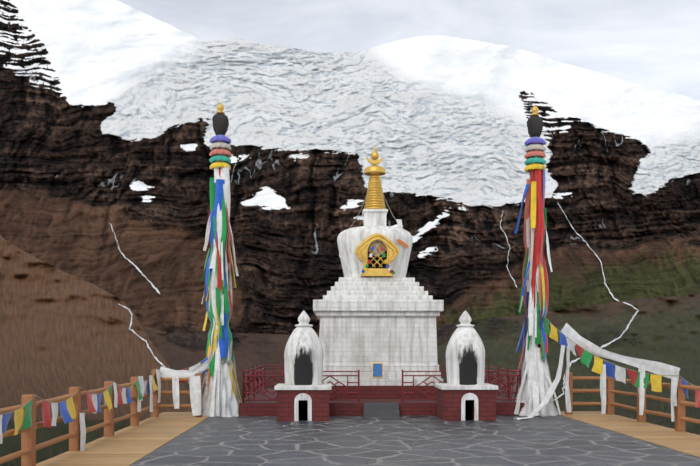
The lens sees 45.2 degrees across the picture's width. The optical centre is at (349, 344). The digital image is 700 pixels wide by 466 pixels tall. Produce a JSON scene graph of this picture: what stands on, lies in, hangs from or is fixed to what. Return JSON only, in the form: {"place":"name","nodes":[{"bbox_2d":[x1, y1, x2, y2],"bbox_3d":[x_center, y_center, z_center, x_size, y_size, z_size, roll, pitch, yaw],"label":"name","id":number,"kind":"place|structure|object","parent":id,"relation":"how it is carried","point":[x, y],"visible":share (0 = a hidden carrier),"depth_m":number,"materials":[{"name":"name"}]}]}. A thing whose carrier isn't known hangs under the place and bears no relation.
{"place":"outdoors","nodes":[
{"label":"outdoors","id":0,"kind":"place"},
{"bbox_2d":[0,0,699,334],"bbox_3d":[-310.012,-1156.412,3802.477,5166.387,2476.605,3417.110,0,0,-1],"label":"mountain","id":1,"kind":"structure","parent":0,"point":[108,110],"depth_m":3955.90,"materials":[{"name":"brown stone"}]},
{"bbox_2d":[0,235,699,465],"bbox_3d":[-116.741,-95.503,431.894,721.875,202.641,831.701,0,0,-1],"label":"terrain","id":2,"kind":"structure","parent":0,"point":[61,332],"depth_m":279.94,"materials":[{"name":"brown soil"}]},
{"bbox_2d":[36,411,699,465],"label":"board walks","id":3,"kind":"structure","parent":2,"relation":"on","point":[128,445],"depth_m":15.08,"materials":[{"name":"brown wood"}]},
{"bbox_2d":[21,369,684,465],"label":"fence posts","id":4,"kind":"object","parent":3,"relation":"on","point":[28,439],"visible":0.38,"depth_m":15.25,"materials":[{"name":"brown wood"}]},
{"bbox_2d":[0,316,699,450],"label":"prayer flags","id":5,"kind":"object","parent":4,"relation":"attached to","point":[586,349],"visible":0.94,"depth_m":17.59,"materials":[{"name":"fabric"}]},
{"bbox_2d":[0,376,699,463],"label":"fence rails","id":6,"kind":"object","parent":4,"relation":"attached to","point":[17,454],"visible":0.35,"depth_m":15.81,"materials":[{"name":"brown wood"}]},
{"bbox_2d":[109,164,638,400],"bbox_3d":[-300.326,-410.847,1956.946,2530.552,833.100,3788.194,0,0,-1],"label":"streams","id":7,"kind":"object","parent":2,"relation":"on","point":[572,361],"visible":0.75,"depth_m":407.25,"materials":[{"name":"liquid"}]},
{"bbox_2d":[130,415,699,465],"bbox_3d":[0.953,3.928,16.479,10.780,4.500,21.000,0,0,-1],"label":"stone pavement","id":8,"kind":"structure","parent":2,"relation":"on","point":[510,440],"depth_m":14.09,"materials":[{"name":"grey stone"}]},
{"bbox_2d":[201,102,241,416],"bbox_3d":[-3.084,-2.030,19.881,1.091,7.415,1.141,0,0,34],"label":"prayer flag pole","id":9,"kind":"object","parent":8,"relation":"on","point":[220,397],"visible":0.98,"depth_m":19.68,"materials":[{"name":"fabric"}]},
{"bbox_2d":[274,311,331,420],"bbox_3d":[-1.041,0.453,18.948,1.250,2.450,1.250,0,0,-1],"label":"incense burner","id":10,"kind":"object","parent":8,"relation":"on","point":[303,392],"visible":1,"depth_m":18.53,"materials":[{"name":"white"}]},
{"bbox_2d":[239,147,524,416],"bbox_3d":[0.686,-1.882,22.959,6.720,7.120,7.030,0,0,-1],"label":"stupa","id":11,"kind":"object","parent":8,"relation":"on","point":[377,318],"visible":0.9,"depth_m":21.56,"materials":[{"name":"white paint"}]},
{"bbox_2d":[339,191,408,273],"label":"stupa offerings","id":12,"kind":"object","parent":11,"relation":"on","point":[399,222],"visible":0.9,"depth_m":22.37},
{"bbox_2d":[242,364,520,402],"bbox_3d":[0.681,0.988,23.124,6.602,0.780,6.542,0,0,-1],"label":"iron railing","id":13,"kind":"object","parent":11,"relation":"on","point":[253,382],"visible":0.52,"depth_m":19.94,"materials":[{"name":"red metal"}]},
{"bbox_2d":[435,310,497,420],"bbox_3d":[2.618,0.453,19.043,1.250,2.450,1.250,0,0,-1],"label":"incense burner","id":14,"kind":"object","parent":8,"relation":"on","point":[465,392],"visible":1,"depth_m":18.63,"materials":[{"name":"white"}]},
{"bbox_2d":[511,105,560,416],"bbox_3d":[4.422,-2.030,20.054,1.174,7.415,1.112,0,0,-22],"label":"prayer flag pole","id":15,"kind":"object","parent":8,"relation":"on","point":[536,382],"visible":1,"depth_m":19.89,"materials":[{"name":"fabric"}]},
{"bbox_2d":[117,0,699,100],"label":"sky","id":16,"kind":"structure","parent":0,"point":[655,44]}
]}

